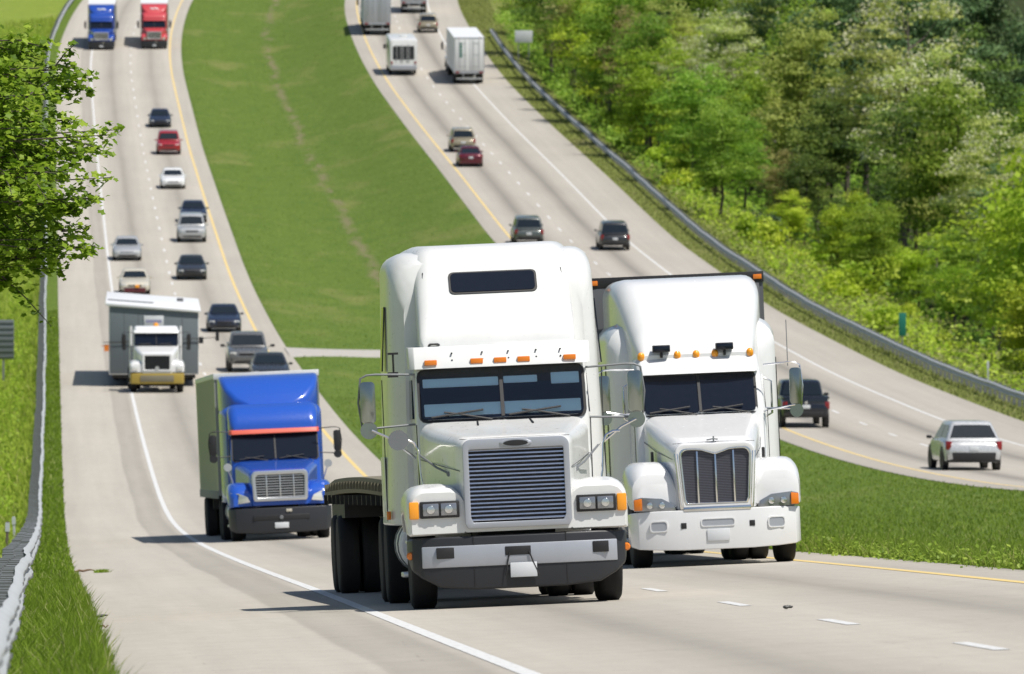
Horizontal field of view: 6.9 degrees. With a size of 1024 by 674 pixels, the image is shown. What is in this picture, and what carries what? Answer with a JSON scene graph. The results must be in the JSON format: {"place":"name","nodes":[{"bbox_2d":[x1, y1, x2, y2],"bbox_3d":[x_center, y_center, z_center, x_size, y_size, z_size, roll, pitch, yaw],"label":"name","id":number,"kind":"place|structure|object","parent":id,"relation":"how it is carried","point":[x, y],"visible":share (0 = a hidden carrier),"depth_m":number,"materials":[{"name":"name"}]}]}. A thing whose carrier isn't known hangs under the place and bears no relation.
{"place":"outdoors","nodes":[
{"label":"outdoors","id":0,"kind":"place"},
{"bbox_2d":[0,0,1023,572],"bbox_3d":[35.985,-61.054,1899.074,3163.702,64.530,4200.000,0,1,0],"label":"ground","id":1,"kind":"structure","parent":0,"point":[376,144],"depth_m":621.62,"materials":[{"name":"green plant"}]},
{"bbox_2d":[0,320,13,379],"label":"road sign","id":2,"kind":"object","parent":1,"relation":"on","point":[6,339],"visible":0.95,"depth_m":400.16,"materials":[{"name":"metal"}]},
{"bbox_2d":[0,14,58,557],"bbox_3d":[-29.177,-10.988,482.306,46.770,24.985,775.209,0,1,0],"label":"meadow grass","id":3,"kind":"structure","parent":1,"relation":"on","point":[22,480],"depth_m":380.54,"materials":[{"name":"green plant"}]},
{"bbox_2d":[0,0,73,673],"bbox_3d":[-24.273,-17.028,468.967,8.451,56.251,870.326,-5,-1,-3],"label":"guardrail","id":4,"kind":"object","parent":1,"relation":"on","point":[19,553],"visible":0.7,"depth_m":156.20,"materials":[{"name":"metal"}]},
{"bbox_2d":[25,309,76,574],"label":"verge grass","id":5,"kind":"structure","parent":1,"relation":"on","point":[52,554],"depth_m":299.30,"materials":[{"name":"green plant"}]},
{"bbox_2d":[0,22,124,328],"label":"maple tree","id":6,"kind":"object","parent":1,"relation":"on","point":[14,138],"visible":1,"depth_m":97.81,"materials":[{"name":"green plant"}]},
{"bbox_2d":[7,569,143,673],"bbox_3d":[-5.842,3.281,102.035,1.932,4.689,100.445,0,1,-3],"label":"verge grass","id":7,"kind":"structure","parent":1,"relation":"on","point":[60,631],"depth_m":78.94,"materials":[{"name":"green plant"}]},
{"bbox_2d":[284,347,379,356],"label":"gravel crossover","id":8,"kind":"object","parent":1,"relation":"on","point":[299,352],"visible":0.3,"depth_m":429.57,"materials":[{"name":"grey gravel"}]},
{"bbox_2d":[183,0,490,397],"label":"median grass","id":9,"kind":"structure","parent":1,"relation":"on","point":[308,172],"depth_m":639.70,"materials":[{"name":"green plant"}]},
{"bbox_2d":[56,0,1023,673],"bbox_3d":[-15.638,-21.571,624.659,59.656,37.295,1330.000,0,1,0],"label":"carriageway","id":10,"kind":"structure","parent":1,"relation":"on","point":[172,600],"depth_m":113.65,"materials":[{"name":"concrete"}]},
{"bbox_2d":[84,4,118,49],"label":"semi truck","id":11,"kind":"object","parent":10,"relation":"on","point":[101,30],"visible":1,"depth_m":811.27,"materials":[{"name":"blue paint"}]},
{"bbox_2d":[110,236,143,259],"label":"sedan","id":12,"kind":"object","parent":10,"relation":"on","point":[126,246],"visible":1,"depth_m":537.88,"materials":[{"name":"silver paint"}]},
{"bbox_2d":[117,268,152,293],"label":"sedan","id":13,"kind":"object","parent":10,"relation":"on","point":[134,279],"visible":0.99,"depth_m":499.72,"materials":[{"name":"beige paint"}]},
{"bbox_2d":[137,4,170,48],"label":"semi truck","id":14,"kind":"object","parent":10,"relation":"on","point":[153,29],"visible":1,"depth_m":812.76,"materials":[{"name":"red paint"}]},
{"bbox_2d":[121,323,190,391],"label":"semi truck","id":15,"kind":"object","parent":10,"relation":"on","point":[157,354],"visible":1,"depth_m":383.38,"materials":[{"name":"white paint"}]},
{"bbox_2d":[103,292,218,379],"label":"manufactured home section","id":16,"kind":"object","parent":10,"relation":"on","point":[126,310],"visible":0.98,"depth_m":389.74,"materials":[{"name":"grey plastic"}]},
{"bbox_2d":[155,130,182,153],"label":"sport utility vehicle","id":17,"kind":"object","parent":10,"relation":"on","point":[167,140],"visible":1,"depth_m":667.74,"materials":[{"name":"red paint"}]},
{"bbox_2d":[175,212,207,241],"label":"sport utility vehicle","id":18,"kind":"object","parent":10,"relation":"on","point":[190,224],"visible":1,"depth_m":557.31,"materials":[{"name":"silver paint"}]},
{"bbox_2d":[174,254,208,279],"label":"sedan","id":19,"kind":"object","parent":10,"relation":"on","point":[190,264],"visible":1,"depth_m":516.83,"materials":[{"name":"grey paint"}]},
{"bbox_2d":[204,303,243,331],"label":"sedan","id":20,"kind":"object","parent":10,"relation":"on","point":[222,315],"visible":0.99,"depth_m":455.34,"materials":[{"name":"blue paint"}]},
{"bbox_2d":[220,331,274,371],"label":"pickup truck","id":21,"kind":"object","parent":10,"relation":"on","point":[243,347],"visible":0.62,"depth_m":407.12,"materials":[{"name":"grey paint"}]},
{"bbox_2d":[195,369,319,535],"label":"box trailer","id":22,"kind":"object","parent":10,"relation":"on","point":[207,424],"visible":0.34,"depth_m":219.22,"materials":[{"name":"metal"}]},
{"bbox_2d":[247,352,292,371],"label":"sedan","id":23,"kind":"object","parent":10,"relation":"on","point":[266,361],"visible":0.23,"depth_m":392.54,"materials":[{"name":"grey paint"}]},
{"bbox_2d":[208,372,341,541],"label":"semi truck","id":24,"kind":"object","parent":10,"relation":"on","point":[273,480],"visible":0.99,"depth_m":208.60,"materials":[{"name":"blue paint"}]},
{"bbox_2d":[90,48,540,673],"bbox_3d":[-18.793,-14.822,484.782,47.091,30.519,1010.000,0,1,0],"label":"white edge line","id":25,"kind":"object","parent":10,"relation":"on","point":[430,634],"visible":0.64,"depth_m":117.76,"materials":[{"name":"paint"}]},
{"bbox_2d":[324,476,382,592],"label":"flatbed trailer","id":26,"kind":"object","parent":10,"relation":"on","point":[357,508],"visible":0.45,"depth_m":111.49,"materials":[{"name":"black rubber"}]},
{"bbox_2d":[357,241,644,608],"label":"semi truck","id":27,"kind":"object","parent":10,"relation":"on","point":[493,468],"visible":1,"depth_m":97.91,"materials":[{"name":"white paint"}]},
{"bbox_2d":[130,13,1007,649],"bbox_3d":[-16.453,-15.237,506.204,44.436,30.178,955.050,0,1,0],"label":"white lane dashes","id":28,"kind":"object","parent":10,"relation":"on","point":[658,589],"visible":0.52,"depth_m":80.09,"materials":[{"name":"paint"}]},
{"bbox_2d":[169,0,1023,582],"bbox_3d":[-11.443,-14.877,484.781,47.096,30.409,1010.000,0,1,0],"label":"yellow edge line","id":29,"kind":"object","parent":10,"relation":"on","point":[347,456],"visible":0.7,"depth_m":474.44,"materials":[{"name":"paint"}]},
{"bbox_2d":[592,271,764,553],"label":"box trailer","id":30,"kind":"object","parent":10,"relation":"on","point":[599,286],"visible":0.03,"depth_m":129.64,"materials":[{"name":"black metal"}]},
{"bbox_2d":[598,275,802,567],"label":"semi truck","id":31,"kind":"object","parent":10,"relation":"on","point":[696,460],"visible":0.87,"depth_m":126.25,"materials":[{"name":"white paint"}]},
{"bbox_2d":[538,0,587,95],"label":"budding tree","id":32,"kind":"object","parent":1,"relation":"on","point":[562,9],"visible":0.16,"depth_m":733.43,"materials":[{"name":"green plant"}]},
{"bbox_2d":[544,0,641,107],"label":"broadleaf tree","id":33,"kind":"object","parent":1,"relation":"on","point":[574,5],"visible":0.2,"depth_m":715.13,"materials":[{"name":"green plant"}]},
{"bbox_2d":[547,0,641,112],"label":"fresh green tree","id":34,"kind":"object","parent":1,"relation":"on","point":[582,39],"visible":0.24,"depth_m":698.55,"materials":[{"name":"green plant"}]},
{"bbox_2d":[555,0,647,130],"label":"broadleaf tree","id":35,"kind":"object","parent":1,"relation":"on","point":[603,26],"visible":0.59,"depth_m":683.19,"materials":[{"name":"green plant"}]},
{"bbox_2d":[594,4,673,130],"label":"budding tree","id":36,"kind":"object","parent":1,"relation":"on","point":[617,26],"visible":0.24,"depth_m":667.40,"materials":[{"name":"green plant"}]},
{"bbox_2d":[493,4,778,223],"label":"undergrowth","id":37,"kind":"object","parent":1,"relation":"on","point":[557,82],"visible":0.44,"depth_m":719.95,"materials":[{"name":"green plant"}]},
{"bbox_2d":[594,11,690,152],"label":"broadleaf tree","id":38,"kind":"object","parent":1,"relation":"on","point":[656,34],"visible":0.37,"depth_m":650.62,"materials":[{"name":"green plant"}]},
{"bbox_2d":[607,38,705,147],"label":"fresh green tree","id":39,"kind":"object","parent":1,"relation":"on","point":[643,82],"visible":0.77,"depth_m":635.19,"materials":[{"name":"green plant"}]},
{"bbox_2d":[640,0,712,52],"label":"olive green tree","id":40,"kind":"object","parent":1,"relation":"on","point":[659,9],"visible":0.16,"depth_m":726.25,"materials":[{"name":"green plant"}]},
{"bbox_2d":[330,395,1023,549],"bbox_3d":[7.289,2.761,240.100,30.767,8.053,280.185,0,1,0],"label":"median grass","id":41,"kind":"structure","parent":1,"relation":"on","point":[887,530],"depth_m":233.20,"materials":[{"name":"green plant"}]},
{"bbox_2d":[345,0,1023,490],"bbox_3d":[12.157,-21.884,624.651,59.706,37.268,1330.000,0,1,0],"label":"carriageway","id":42,"kind":"structure","parent":1,"relation":"on","point":[571,212],"depth_m":562.82,"materials":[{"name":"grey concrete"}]},
{"bbox_2d":[361,0,390,33],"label":"box trailer","id":43,"kind":"object","parent":42,"relation":"on","point":[375,13],"visible":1,"depth_m":809.84,"materials":[{"name":"metal"}]},
{"bbox_2d":[383,34,416,73],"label":"motorhome","id":44,"kind":"object","parent":42,"relation":"on","point":[401,52],"visible":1,"depth_m":752.51,"materials":[{"name":"white paint"}]},
{"bbox_2d":[447,127,475,151],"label":"sport utility vehicle","id":45,"kind":"object","parent":42,"relation":"on","point":[459,137],"visible":0.72,"depth_m":641.42,"materials":[{"name":"beige paint"}]},
{"bbox_2d":[446,27,483,82],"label":"box truck","id":46,"kind":"object","parent":42,"relation":"on","point":[465,51],"visible":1,"depth_m":740.51,"materials":[{"name":"metal"}]},
{"bbox_2d":[509,215,543,241],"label":"sport utility vehicle","id":47,"kind":"object","parent":42,"relation":"on","point":[526,227],"visible":0.88,"depth_m":538.10,"materials":[{"name":"grey paint"}]},
{"bbox_2d":[594,220,629,249],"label":"sport utility vehicle","id":48,"kind":"object","parent":42,"relation":"on","point":[612,232],"visible":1,"depth_m":532.13,"materials":[{"name":"grey paint"}]},
{"bbox_2d":[356,0,1022,486],"bbox_3d":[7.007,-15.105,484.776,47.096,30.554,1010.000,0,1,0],"label":"yellow edge line","id":49,"kind":"object","parent":42,"relation":"on","point":[510,238],"visible":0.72,"depth_m":588.51,"materials":[{"name":"paint"}]},
{"bbox_2d":[427,0,1023,445],"bbox_3d":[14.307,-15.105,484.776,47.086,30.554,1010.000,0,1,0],"label":"white edge line","id":50,"kind":"object","parent":42,"relation":"on","point":[665,270],"visible":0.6,"depth_m":529.48,"materials":[{"name":"paint"}]},
{"bbox_2d":[777,379,829,426],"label":"pickup truck","id":51,"kind":"object","parent":42,"relation":"on","point":[816,405],"visible":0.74,"depth_m":343.17,"materials":[{"name":"blue paint"}]},
{"bbox_2d":[926,420,1001,469],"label":"estate car","id":52,"kind":"object","parent":42,"relation":"on","point":[967,441],"visible":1,"depth_m":289.48,"materials":[{"name":"paint"}]},
{"bbox_2d":[637,60,738,189],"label":"broadleaf tree","id":53,"kind":"object","parent":1,"relation":"on","point":[691,100],"visible":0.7,"depth_m":605.26,"materials":[{"name":"green plant"}]},
{"bbox_2d":[652,40,723,126],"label":"blossoming tree","id":54,"kind":"object","parent":1,"relation":"on","point":[690,62],"visible":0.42,"depth_m":639.12,"materials":[{"name":"green plant"}]},
{"bbox_2d":[680,8,764,106],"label":"blossoming tree","id":55,"kind":"object","parent":1,"relation":"on","point":[734,32],"visible":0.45,"depth_m":681.04,"materials":[{"name":"green plant"}]},
{"bbox_2d":[680,97,772,218],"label":"broadleaf tree","id":56,"kind":"object","parent":1,"relation":"on","point":[716,167],"visible":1,"depth_m":574.15,"materials":[{"name":"green plant"}]},
{"bbox_2d":[706,43,774,186],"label":"blossoming tree","id":57,"kind":"object","parent":1,"relation":"on","point":[734,51],"visible":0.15,"depth_m":671.42,"materials":[{"name":"green plant"}]},
{"bbox_2d":[458,0,1023,420],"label":"roadside weeds","id":58,"kind":"object","parent":1,"relation":"on","point":[925,379],"visible":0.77,"depth_m":554.29,"materials":[{"name":"green plant"}]},
{"bbox_2d":[717,115,775,210],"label":"broadleaf tree","id":59,"kind":"object","parent":1,"relation":"on","point":[747,143],"visible":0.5,"depth_m":601.55,"materials":[{"name":"green plant"}]},
{"bbox_2d":[722,78,774,201],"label":"broadleaf tree","id":60,"kind":"object","parent":1,"relation":"on","point":[744,106],"visible":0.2,"depth_m":640.57,"materials":[{"name":"green plant"}]},
{"bbox_2d":[731,212,775,242],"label":"roadside shrub","id":61,"kind":"object","parent":1,"relation":"on","point":[749,223],"visible":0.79,"depth_m":555.39,"materials":[{"name":"green plant"}]},
{"bbox_2d":[723,50,786,194],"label":"broadleaf tree","id":62,"kind":"object","parent":1,"relation":"on","point":[758,84],"visible":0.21,"depth_m":660.61,"materials":[{"name":"green plant"}]},
{"bbox_2d":[490,29,1023,407],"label":"guardrail","id":63,"kind":"object","parent":1,"relation":"on","point":[894,346],"visible":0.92,"depth_m":480.04,"materials":[{"name":"metal"}]},
{"bbox_2d":[709,0,832,171],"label":"blossoming tree","id":64,"kind":"object","parent":1,"relation":"on","point":[752,4],"visible":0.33,"depth_m":688.71,"materials":[{"name":"green plant"}]},
{"bbox_2d":[748,219,796,253],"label":"roadside shrub","id":65,"kind":"object","parent":1,"relation":"on","point":[777,235],"visible":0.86,"depth_m":550.60,"materials":[{"name":"green plant"}]},
{"bbox_2d":[534,0,1012,353],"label":"undergrowth","id":66,"kind":"object","parent":1,"relation":"on","point":[755,200],"visible":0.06,"depth_m":613.29,"materials":[{"name":"green plant"}]},
{"bbox_2d":[747,146,799,218],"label":"budding tree","id":67,"kind":"object","parent":1,"relation":"on","point":[772,177],"visible":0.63,"depth_m":593.27,"materials":[{"name":"green plant"}]},
{"bbox_2d":[713,0,842,133],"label":"dark pine tree","id":68,"kind":"object","parent":1,"relation":"on","point":[760,22],"visible":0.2,"depth_m":682.67,"materials":[{"name":"green plant"}]},
{"bbox_2d":[748,75,816,185],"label":"olive green tree","id":69,"kind":"object","parent":1,"relation":"on","point":[775,147],"visible":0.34,"depth_m":630.56,"materials":[{"name":"green plant"}]},
{"bbox_2d":[765,189,814,248],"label":"fresh green tree","id":70,"kind":"object","parent":1,"relation":"on","point":[797,211],"visible":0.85,"depth_m":580.40,"materials":[{"name":"green plant"}]},
{"bbox_2d":[756,3,849,225],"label":"olive green tree","id":71,"kind":"object","parent":1,"relation":"on","point":[797,86],"visible":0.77,"depth_m":624.00,"materials":[{"name":"green plant"}]},
{"bbox_2d":[754,0,851,188],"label":"broadleaf tree","id":72,"kind":"object","parent":1,"relation":"on","point":[783,20],"visible":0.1,"depth_m":663.34,"materials":[{"name":"green plant"}]},
{"bbox_2d":[773,153,838,248],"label":"dark green tree","id":73,"kind":"object","parent":1,"relation":"on","point":[801,171],"visible":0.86,"depth_m":587.07,"materials":[{"name":"green plant"}]},
{"bbox_2d":[618,147,1023,395],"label":"undergrowth","id":74,"kind":"object","parent":1,"relation":"on","point":[835,308],"visible":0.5,"depth_m":515.87,"materials":[{"name":"green plant"}]},
{"bbox_2d":[781,66,872,240],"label":"dark green tree","id":75,"kind":"object","parent":1,"relation":"on","point":[828,150],"visible":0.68,"depth_m":602.06,"materials":[{"name":"green plant"}]},
{"bbox_2d":[783,100,871,235],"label":"olive green tree","id":76,"kind":"object","parent":1,"relation":"on","point":[796,138],"visible":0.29,"depth_m":613.42,"materials":[{"name":"green plant"}]},
{"bbox_2d":[812,270,863,302],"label":"roadside shrub","id":77,"kind":"object","parent":1,"relation":"on","point":[831,278],"visible":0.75,"depth_m":496.36,"materials":[{"name":"green plant"}]},
{"bbox_2d":[772,0,909,200],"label":"dark pine tree","id":78,"kind":"object","parent":1,"relation":"on","point":[850,5],"visible":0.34,"depth_m":637.98,"materials":[{"name":"green plant"}]},
{"bbox_2d":[808,187,880,264],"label":"fresh green tree","id":79,"kind":"object","parent":1,"relation":"on","point":[834,216],"visible":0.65,"depth_m":556.55,"materials":[{"name":"green plant"}]},
{"bbox_2d":[825,255,902,305],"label":"roadside shrub","id":80,"kind":"object","parent":1,"relation":"on","point":[872,286],"visible":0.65,"depth_m":519.08,"materials":[{"name":"green plant"}]},
{"bbox_2d":[831,199,907,278],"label":"broadleaf tree","id":81,"kind":"object","parent":1,"relation":"on","point":[871,219],"visible":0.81,"depth_m":542.99,"materials":[{"name":"green plant"}]},
{"bbox_2d":[838,220,901,280],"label":"fresh green tree","id":82,"kind":"object","parent":1,"relation":"on","point":[850,250],"visible":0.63,"depth_m":546.97,"materials":[{"name":"green plant"}]},
{"bbox_2d":[810,0,949,207],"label":"dark pine tree","id":83,"kind":"object","parent":1,"relation":"on","point":[828,6],"visible":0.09,"depth_m":649.30,"materials":[{"name":"green plant"}]},
{"bbox_2d":[855,303,910,335],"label":"roadside shrub","id":84,"kind":"object","parent":1,"relation":"on","point":[893,316],"visible":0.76,"depth_m":455.31,"materials":[{"name":"green plant"}]},
{"bbox_2d":[813,0,980,255],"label":"blossoming tree","id":85,"kind":"object","parent":1,"relation":"on","point":[860,86],"visible":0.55,"depth_m":589.18,"materials":[{"name":"green plant"}]},
{"bbox_2d":[770,529,1023,569],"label":"edge weeds","id":86,"kind":"object","parent":1,"relation":"on","point":[911,558],"visible":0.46,"depth_m":119.04,"materials":[{"name":"green plant"}]},
{"bbox_2d":[833,92,980,289],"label":"dark green tree","id":87,"kind":"object","parent":1,"relation":"on","point":[900,118],"visible":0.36,"depth_m":564.27,"materials":[{"name":"green plant"}]},
{"bbox_2d":[879,232,949,311],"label":"fresh green tree","id":88,"kind":"object","parent":1,"relation":"on","point":[911,260],"visible":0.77,"depth_m":533.93,"materials":[{"name":"green plant"}]},
{"bbox_2d":[847,39,986,270],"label":"blossoming tree","id":89,"kind":"object","parent":1,"relation":"on","point":[866,157],"visible":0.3,"depth_m":574.56,"materials":[{"name":"green plant"}]},
{"bbox_2d":[859,0,1021,253],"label":"dark pine tree","id":90,"kind":"object","parent":1,"relation":"on","point":[919,29],"visible":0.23,"depth_m":599.32,"materials":[{"name":"green plant"}]},
{"bbox_2d":[895,115,986,297],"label":"olive green tree","id":91,"kind":"object","parent":1,"relation":"on","point":[925,199],"visible":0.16,"depth_m":556.64,"materials":[{"name":"green plant"}]},
{"bbox_2d":[909,225,978,327],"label":"broadleaf tree","id":92,"kind":"object","parent":1,"relation":"on","point":[951,256],"visible":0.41,"depth_m":526.80,"materials":[{"name":"green plant"}]},
{"bbox_2d":[881,77,1013,254],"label":"broadleaf tree","id":93,"kind":"object","parent":1,"relation":"on","point":[929,164],"visible":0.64,"depth_m":546.92,"materials":[{"name":"green plant"}]},
{"bbox_2d":[925,258,989,334],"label":"fresh green tree","id":94,"kind":"object","parent":1,"relation":"on","point":[950,306],"visible":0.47,"depth_m":519.97,"materials":[{"name":"green plant"}]},
{"bbox_2d":[897,22,1023,264],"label":"dark green tree","id":95,"kind":"object","parent":1,"relation":"on","point":[1000,101],"visible":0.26,"depth_m":586.96,"materials":[{"name":"green plant"}]},
{"bbox_2d":[921,140,1023,329],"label":"fresh green tree","id":96,"kind":"object","parent":1,"relation":"on","point":[996,239],"visible":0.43,"depth_m":468.63,"materials":[{"name":"green plant"}]},
{"bbox_2d":[927,107,1023,238],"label":"blossoming tree","id":97,"kind":"object","parent":1,"relation":"on","point":[963,191],"visible":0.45,"depth_m":537.64,"materials":[{"name":"green plant"}]},
{"bbox_2d":[955,242,1006,353],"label":"broadleaf tree","id":98,"kind":"object","parent":1,"relation":"on","point":[984,297],"visible":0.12,"depth_m":496.20,"materials":[{"name":"green plant"}]},
{"bbox_2d":[943,0,1023,107],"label":"dark pine tree","id":99,"kind":"object","parent":1,"relation":"on","point":[995,22],"visible":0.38,"depth_m":651.87,"materials":[{"name":"green plant"}]},
{"bbox_2d":[966,171,1023,326],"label":"fresh green tree","id":100,"kind":"object","parent":1,"relation":"on","point":[1011,214],"visible":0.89,"depth_m":430.91,"materials":[{"name":"green plant"}]},
{"bbox_2d":[987,280,1023,374],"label":"fresh green tree","id":101,"kind":"object","parent":1,"relation":"on","point":[1013,336],"visible":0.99,"depth_m":404.62,"materials":[{"name":"green plant"}]},
{"bbox_2d":[998,18,1023,111],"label":"dark pine tree","id":102,"kind":"object","parent":1,"relation":"on","point":[1016,47],"visible":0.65,"depth_m":622.29,"materials":[{"name":"green plant"}]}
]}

